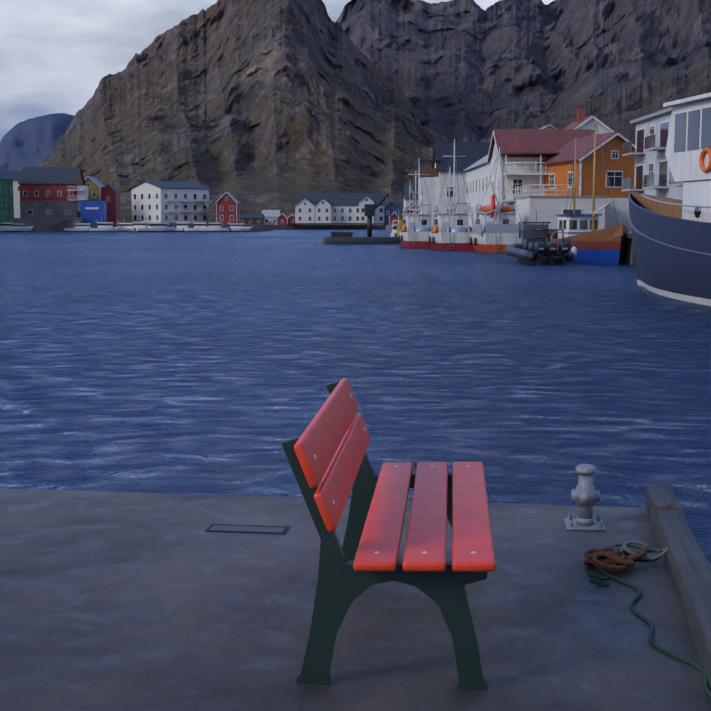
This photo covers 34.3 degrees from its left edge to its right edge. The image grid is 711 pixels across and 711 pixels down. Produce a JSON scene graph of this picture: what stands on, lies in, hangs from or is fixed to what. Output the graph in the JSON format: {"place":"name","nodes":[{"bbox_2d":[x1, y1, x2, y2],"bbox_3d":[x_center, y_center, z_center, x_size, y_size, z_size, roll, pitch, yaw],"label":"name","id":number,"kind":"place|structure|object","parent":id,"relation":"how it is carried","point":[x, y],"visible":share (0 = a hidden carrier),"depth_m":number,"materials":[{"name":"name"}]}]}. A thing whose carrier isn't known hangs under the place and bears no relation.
{"place":"outdoors","nodes":[
{"label":"outdoors","id":0,"kind":"place"},
{"bbox_2d":[7,171,20,217],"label":"white house","id":1,"kind":"structure","parent":0,"point":[15,175],"depth_m":336.11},
{"bbox_2d":[0,113,74,170],"bbox_3d":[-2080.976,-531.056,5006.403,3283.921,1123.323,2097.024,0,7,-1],"label":"mountain","id":2,"kind":"structure","parent":0,"point":[32,142],"depth_m":5158.33,"materials":[{"name":"blue stone"}]},
{"bbox_2d":[18,167,84,217],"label":"building","id":3,"kind":"structure","parent":0,"point":[44,193],"depth_m":316.67,"materials":[{"name":"red wood"}]},
{"bbox_2d":[67,186,87,211],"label":"red house balconies","id":4,"kind":"structure","parent":3,"relation":"on","point":[82,192],"depth_m":317.04,"materials":[{"name":"white paint"}]},
{"bbox_2d":[79,200,106,222],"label":"blue shed","id":5,"kind":"structure","parent":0,"point":[92,211],"depth_m":312.17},
{"bbox_2d":[84,176,104,199],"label":"ochre house","id":6,"kind":"structure","parent":0,"point":[95,186],"depth_m":328.81,"materials":[{"name":"yellow wood"}]},
{"bbox_2d":[8,218,273,231],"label":"quay","id":7,"kind":"structure","parent":0,"point":[48,224],"depth_m":306.41,"materials":[{"name":"concrete"}]},
{"bbox_2d":[0,165,13,224],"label":"green warehouse","id":8,"kind":"structure","parent":7,"relation":"on","point":[6,197],"depth_m":305.71,"materials":[{"name":"green wood"}]},
{"bbox_2d":[102,184,121,224],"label":"house","id":9,"kind":"structure","parent":7,"relation":"on","point":[111,194],"depth_m":332.02,"materials":[{"name":"red wood"}]},
{"bbox_2d":[239,214,264,224],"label":"dark cabins","id":10,"kind":"object","parent":7,"relation":"on","point":[255,219],"visible":0.92,"depth_m":418.01,"materials":[{"name":"red wood"}]},
{"bbox_2d":[129,181,210,224],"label":"white block","id":11,"kind":"structure","parent":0,"point":[149,198],"depth_m":326.45,"materials":[{"name":"white paint"}]},
{"bbox_2d":[165,197,206,212],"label":"white block balconies","id":12,"kind":"structure","parent":11,"relation":"attached to","point":[173,200],"depth_m":326.29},
{"bbox_2d":[206,194,221,224],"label":"staircase","id":13,"kind":"structure","parent":0,"point":[207,209],"depth_m":325.33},
{"bbox_2d":[215,191,239,224],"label":"house","id":14,"kind":"structure","parent":0,"point":[227,206],"depth_m":324.27,"materials":[{"name":"red wood"}]},
{"bbox_2d":[40,0,448,224],"bbox_3d":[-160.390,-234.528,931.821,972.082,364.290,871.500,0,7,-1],"label":"mountain","id":15,"kind":"structure","parent":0,"point":[254,106],"depth_m":913.54,"materials":[{"name":"grey stone"}]},
{"bbox_2d":[0,0,553,140],"label":"sky","id":16,"kind":"structure","parent":0,"point":[55,55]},
{"bbox_2d":[274,223,385,229],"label":"quay","id":17,"kind":"structure","parent":0,"point":[324,226],"depth_m":415.01,"materials":[{"name":"grey concrete"}]},
{"bbox_2d":[262,210,279,224],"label":"house","id":18,"kind":"structure","parent":17,"relation":"on","point":[271,216],"depth_m":423.65,"materials":[{"name":"white wood"}]},
{"bbox_2d":[276,213,287,224],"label":"red cabin","id":19,"kind":"object","parent":17,"relation":"on","point":[281,218],"visible":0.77,"depth_m":415.16,"materials":[{"name":"red wood"}]},
{"bbox_2d":[287,214,296,224],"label":"red cabin","id":20,"kind":"object","parent":17,"relation":"on","point":[291,218],"visible":0.54,"depth_m":416.20,"materials":[{"name":"red wood"}]},
{"bbox_2d":[294,197,315,222],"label":"white house","id":21,"kind":"structure","parent":17,"relation":"on","point":[304,210],"depth_m":415.00,"materials":[{"name":"white wood"}]},
{"bbox_2d":[299,193,385,222],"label":"white brygge","id":22,"kind":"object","parent":17,"relation":"on","point":[344,207],"visible":0.42,"depth_m":419.32,"materials":[{"name":"white wood"}]},
{"bbox_2d":[315,198,330,222],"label":"white house","id":23,"kind":"structure","parent":22,"relation":"on","point":[323,210],"depth_m":415.13,"materials":[{"name":"white wood"}]},
{"bbox_2d":[359,195,374,222],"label":"white house","id":24,"kind":"structure","parent":22,"relation":"on","point":[366,199],"depth_m":415.26,"materials":[{"name":"white wood"}]},
{"bbox_2d":[0,229,710,563],"bbox_3d":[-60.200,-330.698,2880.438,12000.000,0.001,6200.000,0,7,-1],"label":"water","id":25,"kind":"structure","parent":0,"point":[212,363],"depth_m":20.88,"materials":[{"name":"blue liquid"}]},
{"bbox_2d":[0,222,23,231],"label":"cruiser","id":26,"kind":"object","parent":25,"relation":"on","point":[8,226],"visible":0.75,"depth_m":301.67,"materials":[{"name":"white plastic"}]},
{"bbox_2d":[11,218,32,231],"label":"cruiser","id":27,"kind":"object","parent":25,"relation":"on","point":[26,229],"visible":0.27,"depth_m":304.44,"materials":[{"name":"white plastic"}]},
{"bbox_2d":[63,221,90,231],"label":"cruiser","id":28,"kind":"object","parent":25,"relation":"on","point":[81,227],"visible":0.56,"depth_m":302.31,"materials":[{"name":"white plastic"}]},
{"bbox_2d":[88,218,122,231],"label":"cruiser","id":29,"kind":"object","parent":25,"relation":"on","point":[102,227],"visible":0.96,"depth_m":300.68,"materials":[{"name":"white plastic"}]},
{"bbox_2d":[116,219,133,231],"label":"cruiser","id":30,"kind":"object","parent":25,"relation":"on","point":[124,229],"visible":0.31,"depth_m":304.39,"materials":[{"name":"white plastic"}]},
{"bbox_2d":[125,222,147,231],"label":"cruiser","id":31,"kind":"object","parent":25,"relation":"on","point":[139,225],"visible":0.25,"depth_m":303.05,"materials":[{"name":"white plastic"}]},
{"bbox_2d":[134,217,174,231],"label":"cruiser","id":32,"kind":"object","parent":25,"relation":"on","point":[157,227],"visible":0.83,"depth_m":301.78,"materials":[{"name":"white plastic"}]},
{"bbox_2d":[170,220,191,231],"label":"cruiser","id":33,"kind":"object","parent":25,"relation":"on","point":[179,226],"visible":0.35,"depth_m":304.00,"materials":[{"name":"white plastic"}]},
{"bbox_2d":[183,221,206,231],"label":"cruiser","id":34,"kind":"object","parent":25,"relation":"on","point":[193,226],"visible":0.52,"depth_m":302.25,"materials":[{"name":"white plastic"}]},
{"bbox_2d":[198,222,230,231],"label":"cruiser","id":35,"kind":"object","parent":25,"relation":"on","point":[214,227],"visible":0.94,"depth_m":301.43,"materials":[{"name":"white plastic"}]},
{"bbox_2d":[223,221,251,231],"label":"cruiser","id":36,"kind":"object","parent":25,"relation":"on","point":[237,227],"visible":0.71,"depth_m":308.40,"materials":[{"name":"white plastic"}]},
{"bbox_2d":[0,488,710,710],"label":"concrete quay","id":37,"kind":"structure","parent":25,"relation":"in","point":[124,601],"depth_m":4.86,"materials":[{"name":"concrete"}]},
{"bbox_2d":[281,378,495,689],"bbox_3d":[0.177,0.658,4.840,0.757,0.904,1.700,1,7,5],"label":"bench","id":38,"kind":"object","parent":37,"relation":"on","point":[361,560],"visible":1,"depth_m":4.18,"materials":[{"name":"wood"}]},
{"bbox_2d":[564,464,605,530],"bbox_3d":[1.263,0.767,6.324,0.210,0.345,0.210,1,7,7],"label":"mooring post","id":39,"kind":"object","parent":37,"relation":"on","point":[585,495],"visible":1,"depth_m":6.29,"materials":[{"name":"grey metal"}]},
{"bbox_2d":[584,540,710,696],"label":"rope tangle","id":40,"kind":"object","parent":37,"relation":"on","point":[614,561],"visible":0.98,"depth_m":5.47,"materials":[{"name":"green fabric"}]},
{"bbox_2d":[645,483,710,688],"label":"timber kerb","id":41,"kind":"structure","parent":37,"relation":"on","point":[688,567],"depth_m":5.22,"materials":[{"name":"wood"}]},
{"bbox_2d":[322,193,402,243],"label":"work barge","id":42,"kind":"object","parent":25,"relation":"on","point":[346,237],"visible":0.69,"depth_m":136.68},
{"bbox_2d":[390,221,397,236],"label":"boat","id":43,"kind":"object","parent":25,"relation":"on","point":[394,231],"visible":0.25,"depth_m":163.19,"materials":[{"name":"white plastic"}]},
{"bbox_2d":[398,159,434,247],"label":"fishing boat","id":44,"kind":"object","parent":25,"relation":"on","point":[415,231],"visible":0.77,"depth_m":117.17,"materials":[{"name":"white metal"}]},
{"bbox_2d":[429,139,474,250],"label":"fishing boat","id":45,"kind":"object","parent":25,"relation":"on","point":[450,231],"visible":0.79,"depth_m":107.36,"materials":[{"name":"white metal"}]},
{"bbox_2d":[470,147,522,252],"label":"fishing boat","id":46,"kind":"object","parent":25,"relation":"on","point":[495,228],"visible":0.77,"depth_m":99.21,"materials":[{"name":"white metal"}]},
{"bbox_2d":[505,210,577,264],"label":"rib boat","id":47,"kind":"object","parent":25,"relation":"on","point":[534,247],"visible":0.98,"depth_m":70.42,"materials":[{"name":"rubber"}]},
{"bbox_2d":[550,120,628,264],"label":"fishing boat","id":48,"kind":"object","parent":25,"relation":"on","point":[587,239],"visible":0.67,"depth_m":72.72,"materials":[{"name":"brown wood"}]},
{"bbox_2d":[628,92,710,305],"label":"ship","id":49,"kind":"object","parent":25,"relation":"on","point":[672,242],"visible":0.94,"depth_m":37.54,"materials":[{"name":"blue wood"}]},
{"bbox_2d":[383,201,399,224],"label":"navy house","id":50,"kind":"structure","parent":0,"point":[393,207],"depth_m":418.58,"materials":[{"name":"blue wood"}]},
{"bbox_2d":[388,212,399,224],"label":"red cabin","id":51,"kind":"object","parent":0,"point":[394,217],"visible":0.73,"depth_m":407.00,"materials":[{"name":"red wood"}]},
{"bbox_2d":[402,185,417,206],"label":"building","id":52,"kind":"structure","parent":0,"point":[405,196],"depth_m":257.39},
{"bbox_2d":[402,199,417,213],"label":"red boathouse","id":53,"kind":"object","parent":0,"point":[412,205],"visible":0.1,"depth_m":230.47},
{"bbox_2d":[432,135,490,212],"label":"building","id":54,"kind":"structure","parent":0,"point":[474,151],"depth_m":170.81,"materials":[{"name":"tile"}]},
{"bbox_2d":[386,225,635,265],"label":"quay","id":55,"kind":"structure","parent":0,"point":[629,257],"depth_m":70.37,"materials":[{"name":"brown wood"}]},
{"bbox_2d":[416,160,440,225],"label":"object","id":56,"kind":"object","parent":55,"relation":"on","point":[431,180],"visible":0.54,"depth_m":171.08,"materials":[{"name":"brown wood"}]},
{"bbox_2d":[463,124,555,227],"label":"building","id":57,"kind":"structure","parent":55,"relation":"on","point":[478,174],"depth_m":147.71,"materials":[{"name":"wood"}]},
{"bbox_2d":[501,152,560,203],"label":"white house balconies","id":58,"kind":"structure","parent":55,"relation":"on","point":[528,153],"depth_m":113.45,"materials":[{"name":"paint"}]},
{"bbox_2d":[487,129,592,211],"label":"white balcony house","id":59,"kind":"structure","parent":55,"relation":"on","point":[529,140],"depth_m":116.08,"materials":[{"name":"red tile"}]},
{"bbox_2d":[513,160,631,229],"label":"low building","id":60,"kind":"structure","parent":55,"relation":"on","point":[547,208],"depth_m":104.13,"materials":[{"name":"white paint"}]},
{"bbox_2d":[564,107,614,134],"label":"house","id":61,"kind":"structure","parent":55,"relation":"on","point":[582,122],"depth_m":124.54,"materials":[{"name":"white wood"}]},
{"bbox_2d":[621,107,683,199],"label":"grey apartments","id":62,"kind":"structure","parent":55,"relation":"on","point":[653,175],"depth_m":92.59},
{"bbox_2d":[335,0,710,141],"bbox_3d":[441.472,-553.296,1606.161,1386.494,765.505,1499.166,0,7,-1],"label":"mountain","id":63,"kind":"structure","parent":0,"point":[461,70],"depth_m":1499.90,"materials":[{"name":"grey stone"}]},
{"bbox_2d":[538,131,634,197],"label":"orange house","id":64,"kind":"structure","parent":0,"point":[619,167],"depth_m":107.50,"materials":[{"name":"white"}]},
{"bbox_2d":[480,58,710,143],"bbox_3d":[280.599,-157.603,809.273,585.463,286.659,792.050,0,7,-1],"label":"mountain spur","id":65,"kind":"structure","parent":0,"point":[618,110],"depth_m":1016.95,"materials":[{"name":"grey stone"}]}
]}

